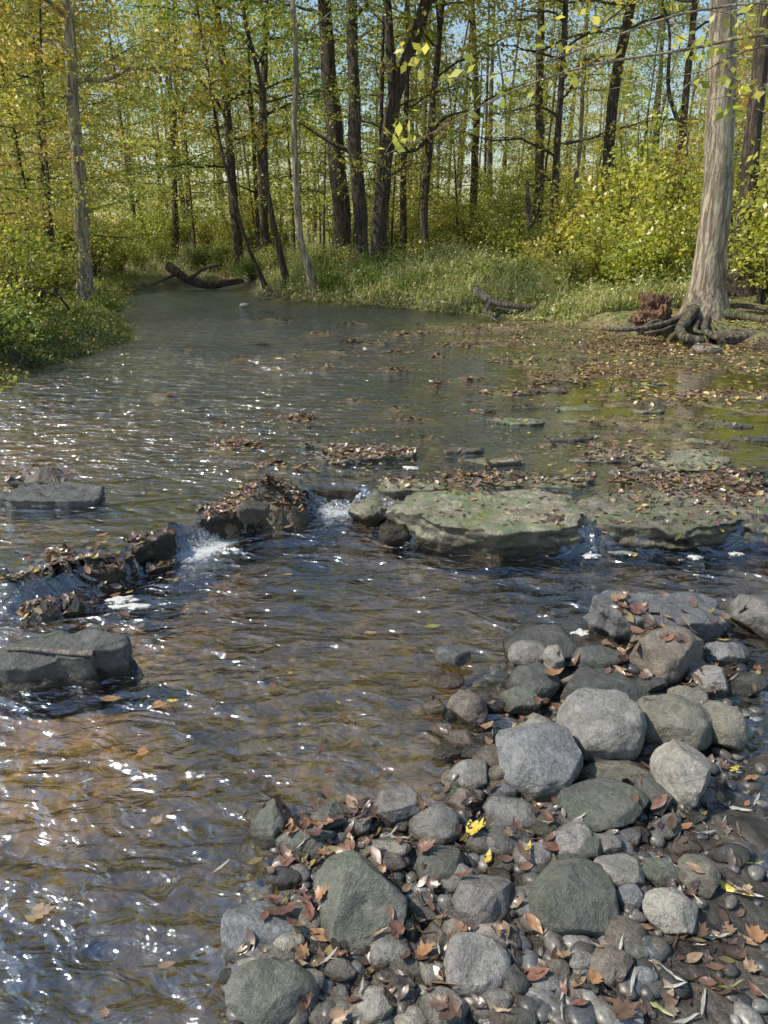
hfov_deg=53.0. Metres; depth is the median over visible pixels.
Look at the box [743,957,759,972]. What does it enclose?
fallen leaf
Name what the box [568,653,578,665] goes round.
fallen leaf
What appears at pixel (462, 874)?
fallen leaf
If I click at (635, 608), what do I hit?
fallen leaf
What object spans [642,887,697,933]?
river rock
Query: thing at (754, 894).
fallen leaf
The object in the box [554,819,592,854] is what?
river rock
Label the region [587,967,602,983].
fallen leaf
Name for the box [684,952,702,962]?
fallen leaf
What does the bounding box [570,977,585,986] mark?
fallen leaf
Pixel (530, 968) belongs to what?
fallen leaf
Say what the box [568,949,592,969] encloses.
river rock
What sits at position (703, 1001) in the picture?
fallen leaf
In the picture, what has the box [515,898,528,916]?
river rock
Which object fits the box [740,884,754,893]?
fallen leaf
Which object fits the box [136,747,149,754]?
fallen leaf
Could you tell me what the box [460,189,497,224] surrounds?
shrub
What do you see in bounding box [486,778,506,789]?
river rock
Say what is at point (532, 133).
young tree
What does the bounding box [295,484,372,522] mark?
waterfall
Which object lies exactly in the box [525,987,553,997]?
river rock
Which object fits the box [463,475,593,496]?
limestone ledge
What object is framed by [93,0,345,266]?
forest tree
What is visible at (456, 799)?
river rock
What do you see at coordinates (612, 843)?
river rock
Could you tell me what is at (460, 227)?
shrub
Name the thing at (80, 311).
bank plants
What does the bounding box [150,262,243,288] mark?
fallen tree
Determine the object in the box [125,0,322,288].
forest tree
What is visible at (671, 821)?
fallen leaf
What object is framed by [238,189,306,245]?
shrub
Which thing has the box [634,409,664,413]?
limestone ledge
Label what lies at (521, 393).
limestone ledge
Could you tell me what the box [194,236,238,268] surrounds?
shrub
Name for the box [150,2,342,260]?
forest tree
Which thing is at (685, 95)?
forest tree
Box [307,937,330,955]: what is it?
river rock
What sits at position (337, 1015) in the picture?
fallen leaf
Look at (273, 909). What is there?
fallen leaf
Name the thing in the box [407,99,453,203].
young tree
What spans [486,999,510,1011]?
fallen leaf
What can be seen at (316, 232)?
young tree
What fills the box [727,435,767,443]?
limestone ledge
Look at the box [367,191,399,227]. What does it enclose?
shrub
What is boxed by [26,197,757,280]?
forest floor grass
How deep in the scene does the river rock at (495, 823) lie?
2.08 m
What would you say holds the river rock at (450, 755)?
in the stream water
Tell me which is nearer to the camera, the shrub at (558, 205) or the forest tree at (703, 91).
the shrub at (558, 205)
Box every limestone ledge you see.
[0,546,140,613]
[122,527,179,591]
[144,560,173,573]
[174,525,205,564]
[196,496,256,560]
[233,481,304,505]
[236,499,269,523]
[297,441,351,455]
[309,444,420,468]
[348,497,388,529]
[378,478,447,502]
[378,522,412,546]
[384,489,588,571]
[442,447,484,460]
[457,458,522,472]
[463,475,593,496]
[480,472,531,478]
[486,417,545,431]
[499,471,529,473]
[500,458,524,470]
[506,392,531,394]
[511,404,559,411]
[529,387,568,392]
[534,476,566,480]
[543,434,593,444]
[555,405,598,411]
[563,419,591,423]
[569,457,608,464]
[574,470,595,477]
[574,487,752,569]
[590,447,633,458]
[607,454,643,464]
[608,469,633,477]
[614,426,646,430]
[621,467,674,477]
[628,459,655,466]
[631,382,668,384]
[631,449,731,473]
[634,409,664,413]
[649,474,766,489]
[676,438,723,443]
[682,392,701,395]
[713,466,767,480]
[724,423,753,427]
[724,491,767,553]
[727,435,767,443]
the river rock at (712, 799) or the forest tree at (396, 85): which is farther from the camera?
the forest tree at (396, 85)
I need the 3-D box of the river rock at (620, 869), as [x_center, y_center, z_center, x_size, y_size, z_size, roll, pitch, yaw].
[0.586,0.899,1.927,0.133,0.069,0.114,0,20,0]
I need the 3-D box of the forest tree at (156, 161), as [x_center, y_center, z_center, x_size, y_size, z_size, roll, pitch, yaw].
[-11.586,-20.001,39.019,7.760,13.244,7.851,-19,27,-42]
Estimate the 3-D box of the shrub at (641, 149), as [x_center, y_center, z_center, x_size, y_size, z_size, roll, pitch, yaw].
[5.690,-6.941,16.524,3.085,3.774,2.368,13,23,31]
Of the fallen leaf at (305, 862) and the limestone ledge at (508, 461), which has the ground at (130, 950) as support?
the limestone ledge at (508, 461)
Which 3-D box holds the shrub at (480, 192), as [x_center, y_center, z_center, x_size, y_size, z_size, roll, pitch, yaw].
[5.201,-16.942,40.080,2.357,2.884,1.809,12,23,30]
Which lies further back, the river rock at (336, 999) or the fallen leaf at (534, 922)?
the fallen leaf at (534, 922)
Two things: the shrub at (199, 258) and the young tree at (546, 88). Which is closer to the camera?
the shrub at (199, 258)
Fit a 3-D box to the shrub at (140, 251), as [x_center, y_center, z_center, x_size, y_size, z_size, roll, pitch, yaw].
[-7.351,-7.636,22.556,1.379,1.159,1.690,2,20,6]
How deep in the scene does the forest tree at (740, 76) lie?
41.64 m
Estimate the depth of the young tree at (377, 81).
39.26 m
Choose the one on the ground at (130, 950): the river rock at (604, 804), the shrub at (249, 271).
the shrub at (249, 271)
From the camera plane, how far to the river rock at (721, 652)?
2.90 m
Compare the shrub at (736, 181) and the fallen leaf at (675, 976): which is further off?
the shrub at (736, 181)
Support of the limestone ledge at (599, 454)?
on the ground at (130, 950)
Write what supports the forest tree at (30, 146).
on the ground at (130, 950)
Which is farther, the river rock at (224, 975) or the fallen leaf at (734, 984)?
the river rock at (224, 975)
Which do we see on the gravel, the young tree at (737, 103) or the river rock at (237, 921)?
the river rock at (237, 921)
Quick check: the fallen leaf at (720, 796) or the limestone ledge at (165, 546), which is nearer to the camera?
the fallen leaf at (720, 796)
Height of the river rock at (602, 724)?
0.199 m
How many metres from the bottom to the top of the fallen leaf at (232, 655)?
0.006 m
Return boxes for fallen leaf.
[31,902,55,918]
[100,696,121,700]
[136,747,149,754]
[151,814,161,823]
[152,700,166,707]
[212,859,229,872]
[224,653,245,657]
[260,910,268,920]
[262,906,288,914]
[268,897,282,902]
[273,901,294,914]
[286,916,303,925]
[290,959,306,965]
[291,852,298,861]
[294,941,308,958]
[296,858,308,866]
[297,895,311,900]
[299,991,311,1010]
[301,818,309,828]
[304,900,314,920]
[308,928,328,940]
[309,820,330,825]
[310,796,317,807]
[313,951,332,958]
[314,882,326,901]
[316,842,332,854]
[319,799,327,806]
[320,948,336,963]
[322,817,335,822]
[329,1005,349,1023]
[334,950,346,955]
[346,795,357,807]
[356,812,374,821]
[357,834,373,840]
[359,978,363,992]
[364,927,387,938]
[376,864,386,873]
[383,830,407,837]
[386,983,393,997]
[388,904,393,918]
[389,917,404,937]
[402,883,411,891]
[415,953,427,959]
[416,795,426,810]
[416,940,433,956]
[417,837,435,852]
[425,624,438,627]
[426,988,447,1010]
[430,980,452,983]
[437,908,448,924]
[438,1000,461,1020]
[444,929,452,944]
[445,991,461,1016]
[453,868,472,877]
[459,832,468,840]
[465,817,483,834]
[479,721,492,728]
[484,849,491,862]
[485,736,495,743]
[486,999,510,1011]
[491,923,502,935]
[504,826,514,835]
[512,815,522,830]
[518,840,530,859]
[525,966,542,972]
[526,913,542,934]
[526,967,549,980]
[533,696,541,704]
[538,958,546,967]
[542,810,554,820]
[542,842,559,850]
[543,668,563,674]
[545,831,554,839]
[550,795,554,803]
[551,703,560,708]
[556,948,572,957]
[560,980,566,993]
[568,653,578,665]
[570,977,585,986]
[570,999,588,1005]
[573,976,587,987]
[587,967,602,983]
[600,994,615,1001]
[610,591,627,601]
[610,995,638,1019]
[611,986,631,995]
[619,933,623,949]
[629,602,648,613]
[630,967,634,992]
[633,794,638,801]
[650,794,666,809]
[650,1002,673,1015]
[659,962,683,980]
[662,982,685,987]
[663,979,673,995]
[666,815,676,829]
[672,1013,698,1023]
[678,875,696,894]
[680,823,691,828]
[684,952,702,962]
[686,862,704,872]
[694,921,711,937]
[701,989,705,1014]
[703,933,729,939]
[716,791,724,801]
[718,980,742,988]
[719,760,729,768]
[719,879,752,895]
[721,802,749,810]
[726,880,763,896]
[729,765,738,770]
[735,947,747,957]
[738,932,756,944]
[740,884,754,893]
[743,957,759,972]
[744,775,758,779]
[745,923,767,942]
[748,980,762,995]
[754,665,762,669]
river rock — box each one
[4,472,24,487]
[20,465,67,484]
[23,602,55,625]
[60,595,84,618]
[218,968,230,984]
[220,897,311,961]
[225,958,319,1023]
[237,957,258,966]
[240,303,248,307]
[242,806,262,821]
[244,943,294,959]
[250,798,292,849]
[266,866,301,888]
[273,932,304,952]
[275,824,336,859]
[287,902,306,918]
[295,813,310,819]
[296,910,320,928]
[304,954,326,972]
[306,968,324,990]
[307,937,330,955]
[309,811,321,820]
[309,1003,330,1023]
[314,850,407,955]
[315,863,322,871]
[317,802,348,828]
[324,953,357,983]
[326,995,350,1004]
[330,984,349,995]
[342,815,370,837]
[349,968,370,985]
[349,984,394,1023]
[353,838,410,858]
[367,852,405,872]
[369,936,410,972]
[371,787,422,828]
[386,878,406,895]
[388,833,408,842]
[388,957,421,977]
[392,820,408,831]
[392,969,414,981]
[392,1002,417,1014]
[394,1005,427,1023]
[402,918,419,941]
[406,906,437,922]
[406,997,415,1007]
[407,898,426,910]
[408,804,461,844]
[414,974,443,987]
[416,845,463,889]
[416,994,422,1006]
[417,920,446,947]
[419,960,443,987]
[419,986,468,1023]
[420,697,446,714]
[422,953,442,961]
[427,903,440,914]
[428,672,464,688]
[432,723,453,738]
[433,741,464,763]
[434,645,470,666]
[434,915,461,937]
[439,905,466,920]
[440,729,477,748]
[440,863,473,893]
[441,768,450,785]
[443,932,510,997]
[444,759,487,790]
[444,787,477,813]
[445,781,469,796]
[447,689,487,729]
[451,874,513,925]
[459,849,469,867]
[460,743,487,758]
[465,831,487,855]
[469,1002,494,1022]
[470,867,481,874]
[475,728,496,743]
[475,744,498,767]
[476,923,504,938]
[480,988,512,1010]
[482,795,538,829]
[483,836,508,855]
[484,698,505,712]
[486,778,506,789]
[486,825,522,855]
[486,855,513,873]
[488,764,504,780]
[489,783,518,796]
[489,820,516,827]
[490,869,510,879]
[490,1010,513,1023]
[495,722,582,801]
[499,686,541,714]
[502,980,509,987]
[503,624,580,662]
[504,963,530,994]
[505,662,560,698]
[508,640,546,664]
[509,1006,538,1023]
[511,992,522,1005]
[513,842,551,865]
[513,886,531,897]
[515,713,550,726]
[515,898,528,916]
[518,908,542,934]
[520,830,533,837]
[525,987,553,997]
[528,858,619,936]
[530,813,562,837]
[530,973,558,990]
[537,959,570,981]
[541,697,550,705]
[543,644,564,678]
[543,836,555,842]
[545,806,568,823]
[548,1012,553,1021]
[549,850,556,863]
[554,777,649,832]
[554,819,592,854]
[556,687,647,763]
[557,851,589,859]
[560,668,649,701]
[560,674,572,690]
[561,936,599,948]
[567,985,582,998]
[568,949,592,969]
[570,645,624,668]
[573,667,591,673]
[573,973,602,993]
[577,760,651,783]
[578,832,603,860]
[590,944,633,988]
[595,853,644,888]
[596,833,622,854]
[598,935,608,944]
[604,828,629,841]
[604,915,645,950]
[613,1008,643,1023]
[616,883,643,907]
[618,826,641,846]
[625,625,703,687]
[625,937,649,959]
[628,966,658,984]
[632,826,651,841]
[632,958,654,968]
[634,775,673,815]
[636,676,667,692]
[637,693,712,750]
[638,883,652,892]
[641,935,652,946]
[642,669,652,676]
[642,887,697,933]
[643,857,679,887]
[647,818,681,840]
[650,739,712,809]
[667,685,708,703]
[671,836,702,856]
[675,806,687,817]
[677,854,720,898]
[684,682,699,689]
[685,807,708,823]
[686,658,707,676]
[687,665,728,697]
[691,343,721,354]
[699,789,717,803]
[701,700,748,750]
[702,640,750,666]
[704,640,745,665]
[707,843,749,863]
[711,693,727,697]
[725,671,767,698]
[727,594,767,639]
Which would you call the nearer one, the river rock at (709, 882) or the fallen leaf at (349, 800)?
the river rock at (709, 882)
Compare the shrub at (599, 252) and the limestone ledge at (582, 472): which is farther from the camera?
the shrub at (599, 252)
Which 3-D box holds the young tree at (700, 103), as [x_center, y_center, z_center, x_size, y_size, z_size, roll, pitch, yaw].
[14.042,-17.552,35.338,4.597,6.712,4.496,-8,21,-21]
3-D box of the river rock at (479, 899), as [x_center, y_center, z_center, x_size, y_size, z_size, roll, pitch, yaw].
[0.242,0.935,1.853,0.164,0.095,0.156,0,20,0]
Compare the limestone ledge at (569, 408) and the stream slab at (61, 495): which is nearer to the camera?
the stream slab at (61, 495)
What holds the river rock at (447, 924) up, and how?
on the gravel
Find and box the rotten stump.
[627,291,673,336]
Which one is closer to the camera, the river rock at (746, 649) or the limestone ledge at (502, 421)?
the river rock at (746, 649)
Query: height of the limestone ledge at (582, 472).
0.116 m
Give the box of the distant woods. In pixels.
[4,0,765,246]
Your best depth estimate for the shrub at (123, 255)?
20.36 m
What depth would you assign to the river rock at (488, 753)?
2.35 m
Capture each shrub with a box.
[0,193,70,259]
[0,199,64,279]
[0,220,85,309]
[0,224,78,311]
[0,262,74,331]
[0,281,55,350]
[27,239,99,296]
[37,207,93,275]
[56,210,102,235]
[63,214,122,277]
[81,281,141,312]
[92,210,133,260]
[98,239,140,274]
[111,211,141,242]
[115,191,172,248]
[116,233,164,268]
[124,202,179,258]
[126,200,171,241]
[144,198,196,247]
[145,232,184,265]
[165,237,227,268]
[179,202,227,250]
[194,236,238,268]
[196,198,239,241]
[209,198,249,252]
[210,230,246,262]
[220,250,268,282]
[228,206,284,255]
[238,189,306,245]
[240,238,290,266]
[253,218,297,251]
[260,246,297,271]
[276,239,324,270]
[301,239,341,279]
[311,261,354,293]
[312,235,369,275]
[317,211,371,250]
[336,256,392,292]
[354,238,414,271]
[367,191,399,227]
[367,208,417,254]
[387,260,432,291]
[394,169,441,243]
[396,234,436,268]
[404,207,460,259]
[413,255,471,289]
[418,177,469,237]
[424,236,488,262]
[428,216,454,241]
[429,191,468,224]
[441,194,497,251]
[447,190,481,230]
[453,251,509,288]
[457,195,524,262]
[459,160,493,206]
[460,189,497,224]
[467,191,490,209]
[478,200,556,263]
[479,252,541,288]
[482,166,534,223]
[484,186,547,240]
[498,222,562,279]
[506,155,551,193]
[523,180,550,224]
[524,161,584,202]
[527,162,596,262]
[528,242,594,289]
[531,170,591,225]
[538,140,627,266]
[545,155,590,188]
[565,123,685,256]
[566,94,702,235]
[567,202,650,288]
[585,202,688,293]
[586,136,633,215]
[588,134,637,180]
[604,115,703,271]
[617,101,732,264]
[617,174,698,289]
[631,118,759,270]
[652,157,760,265]
[727,134,767,303]
[728,138,767,290]
[729,143,767,269]
[730,202,767,295]
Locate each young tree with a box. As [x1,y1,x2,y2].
[0,0,119,286]
[0,0,120,233]
[0,0,131,264]
[0,0,136,287]
[0,0,151,248]
[0,0,152,249]
[0,0,180,294]
[0,24,113,262]
[0,35,52,190]
[2,126,63,223]
[10,0,182,256]
[23,57,134,228]
[83,1,190,216]
[87,1,253,231]
[91,50,180,223]
[115,0,257,252]
[187,31,290,250]
[188,41,318,246]
[217,0,347,254]
[225,52,329,242]
[241,1,394,249]
[270,0,416,225]
[274,22,378,246]
[300,128,352,245]
[313,0,478,253]
[343,48,417,211]
[350,132,415,226]
[351,26,493,243]
[361,18,491,237]
[364,106,418,217]
[385,3,544,239]
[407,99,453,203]
[415,59,489,193]
[473,0,604,223]
[478,83,570,230]
[479,0,604,200]
[479,83,528,191]
[481,63,551,193]
[506,90,568,171]
[518,90,572,173]
[526,24,636,186]
[542,41,657,213]
[545,4,655,180]
[564,0,707,173]
[573,38,660,174]
[590,0,705,164]
[641,0,767,245]
[653,49,707,183]
[659,0,767,229]
[664,16,764,181]
[685,7,766,190]
[687,20,767,201]
[692,16,767,175]
[693,12,765,163]
[737,73,767,177]
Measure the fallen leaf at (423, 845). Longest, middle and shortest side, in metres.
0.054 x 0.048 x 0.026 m
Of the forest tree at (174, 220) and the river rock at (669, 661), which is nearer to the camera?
the river rock at (669, 661)
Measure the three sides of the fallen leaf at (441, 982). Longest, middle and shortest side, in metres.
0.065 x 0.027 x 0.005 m
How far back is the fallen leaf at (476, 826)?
2.06 m
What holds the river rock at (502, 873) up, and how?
on the gravel
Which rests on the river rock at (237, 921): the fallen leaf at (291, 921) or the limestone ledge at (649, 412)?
the fallen leaf at (291, 921)
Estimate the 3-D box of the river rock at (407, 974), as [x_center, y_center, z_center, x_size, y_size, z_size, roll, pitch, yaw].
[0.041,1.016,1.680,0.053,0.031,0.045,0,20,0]
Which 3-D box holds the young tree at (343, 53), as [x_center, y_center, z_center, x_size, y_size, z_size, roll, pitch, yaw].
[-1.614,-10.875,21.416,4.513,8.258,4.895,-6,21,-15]
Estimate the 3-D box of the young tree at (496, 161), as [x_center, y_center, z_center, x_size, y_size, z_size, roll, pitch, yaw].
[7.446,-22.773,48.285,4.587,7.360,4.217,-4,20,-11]
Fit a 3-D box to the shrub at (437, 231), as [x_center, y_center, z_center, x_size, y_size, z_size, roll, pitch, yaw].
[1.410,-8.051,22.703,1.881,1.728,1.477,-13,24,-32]
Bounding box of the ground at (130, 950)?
[0,206,767,1023]
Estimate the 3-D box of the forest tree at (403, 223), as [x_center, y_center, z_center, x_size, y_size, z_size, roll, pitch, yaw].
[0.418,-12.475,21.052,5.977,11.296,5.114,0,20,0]
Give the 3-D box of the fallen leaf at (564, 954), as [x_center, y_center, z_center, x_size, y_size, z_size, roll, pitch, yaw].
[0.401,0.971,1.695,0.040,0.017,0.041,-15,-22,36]
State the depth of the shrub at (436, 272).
15.38 m
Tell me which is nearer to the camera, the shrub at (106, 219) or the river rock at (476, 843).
the river rock at (476, 843)
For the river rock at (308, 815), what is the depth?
2.13 m
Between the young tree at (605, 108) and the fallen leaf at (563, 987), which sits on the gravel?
the fallen leaf at (563, 987)
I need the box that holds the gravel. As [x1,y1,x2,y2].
[216,657,767,1023]
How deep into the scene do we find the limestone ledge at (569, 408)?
6.55 m
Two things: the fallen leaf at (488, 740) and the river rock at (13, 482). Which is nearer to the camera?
the fallen leaf at (488, 740)
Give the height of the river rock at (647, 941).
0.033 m
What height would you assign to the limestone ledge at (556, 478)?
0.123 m
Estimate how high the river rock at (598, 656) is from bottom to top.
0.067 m
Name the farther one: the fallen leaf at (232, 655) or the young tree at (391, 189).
the young tree at (391, 189)
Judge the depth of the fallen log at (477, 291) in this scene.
13.32 m
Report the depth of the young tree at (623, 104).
45.55 m
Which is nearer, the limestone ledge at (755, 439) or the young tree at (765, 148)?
the limestone ledge at (755, 439)
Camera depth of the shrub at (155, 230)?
27.05 m
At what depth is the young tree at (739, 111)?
20.54 m
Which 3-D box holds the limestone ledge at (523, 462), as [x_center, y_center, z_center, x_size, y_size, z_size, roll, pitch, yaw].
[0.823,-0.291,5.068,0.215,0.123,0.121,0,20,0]
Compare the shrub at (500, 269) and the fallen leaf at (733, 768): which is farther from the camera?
the shrub at (500, 269)
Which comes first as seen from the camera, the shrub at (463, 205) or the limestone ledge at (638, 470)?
the limestone ledge at (638, 470)
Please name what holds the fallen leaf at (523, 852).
on the river rock at (539, 853)
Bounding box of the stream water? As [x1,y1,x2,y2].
[0,285,767,1020]
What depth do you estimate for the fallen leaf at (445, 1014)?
1.57 m
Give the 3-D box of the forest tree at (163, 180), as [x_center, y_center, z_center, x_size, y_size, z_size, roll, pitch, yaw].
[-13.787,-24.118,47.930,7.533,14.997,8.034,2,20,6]
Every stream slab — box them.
[0,481,105,521]
[0,628,143,712]
[582,590,730,645]
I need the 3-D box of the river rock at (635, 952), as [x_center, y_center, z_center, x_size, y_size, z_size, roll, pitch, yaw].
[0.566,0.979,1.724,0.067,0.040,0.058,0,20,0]
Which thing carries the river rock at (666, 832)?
on the ground at (130, 950)
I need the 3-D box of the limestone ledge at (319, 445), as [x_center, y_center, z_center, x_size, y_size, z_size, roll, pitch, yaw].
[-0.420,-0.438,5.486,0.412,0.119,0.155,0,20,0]
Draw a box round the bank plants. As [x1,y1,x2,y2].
[0,265,141,391]
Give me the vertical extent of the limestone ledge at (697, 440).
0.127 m
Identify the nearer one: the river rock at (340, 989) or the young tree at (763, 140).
the river rock at (340, 989)
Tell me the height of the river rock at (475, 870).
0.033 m
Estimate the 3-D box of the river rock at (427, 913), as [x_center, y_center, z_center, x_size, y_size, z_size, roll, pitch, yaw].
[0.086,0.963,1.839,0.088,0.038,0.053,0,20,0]
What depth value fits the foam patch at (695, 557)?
3.88 m
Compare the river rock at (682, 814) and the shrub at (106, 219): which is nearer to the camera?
the river rock at (682, 814)
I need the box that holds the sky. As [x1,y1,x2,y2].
[0,0,767,232]
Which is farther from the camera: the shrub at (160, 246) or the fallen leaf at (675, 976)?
the shrub at (160, 246)
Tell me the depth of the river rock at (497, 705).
2.63 m
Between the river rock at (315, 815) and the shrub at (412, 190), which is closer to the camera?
the river rock at (315, 815)
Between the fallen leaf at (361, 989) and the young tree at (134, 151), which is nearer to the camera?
the fallen leaf at (361, 989)
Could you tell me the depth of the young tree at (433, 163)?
22.53 m
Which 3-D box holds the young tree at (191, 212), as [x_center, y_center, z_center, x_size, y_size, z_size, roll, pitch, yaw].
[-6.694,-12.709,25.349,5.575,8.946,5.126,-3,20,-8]
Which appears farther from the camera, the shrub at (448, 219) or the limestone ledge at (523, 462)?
the shrub at (448, 219)
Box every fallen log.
[471,285,537,321]
[709,330,757,344]
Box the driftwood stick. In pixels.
[5,646,95,656]
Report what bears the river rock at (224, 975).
in the stream water
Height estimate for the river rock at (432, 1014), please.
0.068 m
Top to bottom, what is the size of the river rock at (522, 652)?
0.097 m
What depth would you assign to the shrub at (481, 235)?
19.58 m
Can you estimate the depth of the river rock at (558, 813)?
2.12 m
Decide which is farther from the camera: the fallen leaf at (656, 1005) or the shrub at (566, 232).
the shrub at (566, 232)
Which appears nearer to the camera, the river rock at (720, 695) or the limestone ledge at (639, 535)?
the river rock at (720, 695)
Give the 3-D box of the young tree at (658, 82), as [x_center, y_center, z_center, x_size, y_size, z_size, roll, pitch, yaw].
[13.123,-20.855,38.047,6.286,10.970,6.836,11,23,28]
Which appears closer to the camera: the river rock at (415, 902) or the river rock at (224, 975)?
the river rock at (224, 975)
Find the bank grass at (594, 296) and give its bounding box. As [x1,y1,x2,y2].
[252,221,693,324]
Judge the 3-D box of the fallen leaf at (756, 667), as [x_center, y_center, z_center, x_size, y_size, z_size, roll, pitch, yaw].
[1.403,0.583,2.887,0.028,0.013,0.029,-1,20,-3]
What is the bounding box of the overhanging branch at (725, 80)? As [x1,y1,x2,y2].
[377,0,767,154]
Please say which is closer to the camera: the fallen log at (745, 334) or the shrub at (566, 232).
the fallen log at (745, 334)
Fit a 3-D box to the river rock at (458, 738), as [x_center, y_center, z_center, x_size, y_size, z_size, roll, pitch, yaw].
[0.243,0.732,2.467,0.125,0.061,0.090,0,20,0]
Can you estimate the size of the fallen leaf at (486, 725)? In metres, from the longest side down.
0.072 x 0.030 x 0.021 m
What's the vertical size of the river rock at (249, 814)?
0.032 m
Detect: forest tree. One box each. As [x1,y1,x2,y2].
[0,0,164,235]
[0,0,253,301]
[0,1,204,265]
[0,3,111,204]
[1,3,93,239]
[1,57,49,208]
[4,10,64,201]
[52,38,125,224]
[55,0,195,254]
[87,0,258,261]
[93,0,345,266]
[94,0,237,244]
[109,0,218,214]
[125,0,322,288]
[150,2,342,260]
[157,0,345,252]
[168,0,383,285]
[175,0,423,290]
[185,32,272,237]
[206,0,447,253]
[210,1,331,231]
[222,59,303,214]
[242,10,346,227]
[275,0,481,200]
[289,0,491,259]
[318,0,501,255]
[326,0,494,263]
[357,0,580,256]
[364,0,557,231]
[404,0,708,262]
[455,0,681,242]
[496,0,709,242]
[500,0,677,235]
[593,0,758,189]
[602,0,767,342]
[653,0,754,160]
[688,1,767,151]
[726,0,767,296]
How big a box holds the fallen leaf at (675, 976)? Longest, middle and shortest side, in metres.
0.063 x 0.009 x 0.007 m
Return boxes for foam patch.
[105,595,139,604]
[108,603,151,609]
[402,466,418,469]
[570,628,588,635]
[582,552,601,558]
[608,550,638,554]
[687,555,702,560]
[728,551,744,555]
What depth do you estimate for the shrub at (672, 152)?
15.50 m
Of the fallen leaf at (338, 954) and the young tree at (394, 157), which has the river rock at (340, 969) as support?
the fallen leaf at (338, 954)
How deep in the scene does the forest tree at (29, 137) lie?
41.24 m
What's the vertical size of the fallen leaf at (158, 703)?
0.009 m
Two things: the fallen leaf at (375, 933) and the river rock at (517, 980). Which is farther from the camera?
the fallen leaf at (375, 933)
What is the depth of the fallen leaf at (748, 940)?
1.76 m
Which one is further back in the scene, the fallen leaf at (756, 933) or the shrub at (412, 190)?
the shrub at (412, 190)
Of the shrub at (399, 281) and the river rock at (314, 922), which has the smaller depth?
the river rock at (314, 922)
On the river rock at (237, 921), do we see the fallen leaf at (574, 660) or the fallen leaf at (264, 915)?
the fallen leaf at (264, 915)
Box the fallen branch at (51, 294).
[2,287,70,310]
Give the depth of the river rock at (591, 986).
1.63 m
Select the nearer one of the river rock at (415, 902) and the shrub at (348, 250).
the river rock at (415, 902)
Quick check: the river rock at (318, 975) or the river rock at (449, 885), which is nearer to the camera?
the river rock at (318, 975)
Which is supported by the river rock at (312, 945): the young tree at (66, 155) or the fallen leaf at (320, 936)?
the fallen leaf at (320, 936)
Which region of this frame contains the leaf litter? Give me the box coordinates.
[0,296,767,1018]
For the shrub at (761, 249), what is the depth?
10.68 m
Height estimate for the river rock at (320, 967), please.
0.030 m
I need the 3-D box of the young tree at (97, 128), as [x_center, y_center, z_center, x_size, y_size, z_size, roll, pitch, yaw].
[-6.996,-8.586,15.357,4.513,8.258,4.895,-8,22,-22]
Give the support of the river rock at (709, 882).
on the ground at (130, 950)
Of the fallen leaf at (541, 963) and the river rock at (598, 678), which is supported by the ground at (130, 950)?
the river rock at (598, 678)
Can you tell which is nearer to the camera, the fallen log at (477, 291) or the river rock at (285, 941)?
the river rock at (285, 941)
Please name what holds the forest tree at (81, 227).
on the ground at (130, 950)
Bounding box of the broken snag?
[525,181,534,233]
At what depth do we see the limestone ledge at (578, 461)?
5.05 m
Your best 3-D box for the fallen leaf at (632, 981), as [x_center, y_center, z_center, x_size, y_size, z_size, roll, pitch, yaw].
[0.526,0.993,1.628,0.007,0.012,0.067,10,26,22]
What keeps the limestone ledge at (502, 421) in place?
on the ground at (130, 950)
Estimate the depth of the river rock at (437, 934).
1.76 m
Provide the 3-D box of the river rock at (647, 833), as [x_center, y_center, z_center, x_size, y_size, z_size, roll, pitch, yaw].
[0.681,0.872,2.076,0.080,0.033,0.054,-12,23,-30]
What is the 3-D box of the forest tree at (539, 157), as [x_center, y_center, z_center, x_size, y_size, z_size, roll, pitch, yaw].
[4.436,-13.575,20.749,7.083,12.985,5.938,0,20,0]
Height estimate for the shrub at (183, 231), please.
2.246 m
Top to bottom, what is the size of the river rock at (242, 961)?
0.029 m
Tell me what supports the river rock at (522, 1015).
on the ground at (130, 950)
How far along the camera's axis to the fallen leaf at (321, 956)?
1.71 m
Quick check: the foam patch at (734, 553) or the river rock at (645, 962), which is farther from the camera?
the foam patch at (734, 553)
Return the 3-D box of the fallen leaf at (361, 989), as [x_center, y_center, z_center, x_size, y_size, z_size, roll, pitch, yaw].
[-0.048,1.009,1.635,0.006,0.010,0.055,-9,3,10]
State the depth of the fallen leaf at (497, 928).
1.75 m
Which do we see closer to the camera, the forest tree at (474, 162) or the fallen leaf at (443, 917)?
the fallen leaf at (443, 917)
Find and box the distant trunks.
[51,0,767,248]
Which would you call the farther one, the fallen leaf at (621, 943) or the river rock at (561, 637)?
the river rock at (561, 637)
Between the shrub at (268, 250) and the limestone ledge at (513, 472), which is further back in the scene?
the shrub at (268, 250)
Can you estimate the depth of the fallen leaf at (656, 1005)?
1.60 m
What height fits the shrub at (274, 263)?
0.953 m
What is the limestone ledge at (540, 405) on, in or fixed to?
on the ground at (130, 950)
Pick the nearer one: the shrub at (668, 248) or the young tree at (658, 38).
the shrub at (668, 248)
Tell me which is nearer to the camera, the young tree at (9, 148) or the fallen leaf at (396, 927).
the fallen leaf at (396, 927)
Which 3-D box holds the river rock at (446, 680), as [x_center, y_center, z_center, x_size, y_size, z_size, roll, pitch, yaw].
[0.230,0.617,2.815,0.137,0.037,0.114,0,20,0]
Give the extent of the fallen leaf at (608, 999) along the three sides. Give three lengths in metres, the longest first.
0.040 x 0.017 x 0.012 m
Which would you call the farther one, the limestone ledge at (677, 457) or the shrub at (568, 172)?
the shrub at (568, 172)
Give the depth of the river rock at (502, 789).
2.21 m
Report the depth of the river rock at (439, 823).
2.07 m
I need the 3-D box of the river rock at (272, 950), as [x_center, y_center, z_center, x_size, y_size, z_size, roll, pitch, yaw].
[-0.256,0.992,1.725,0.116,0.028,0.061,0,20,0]

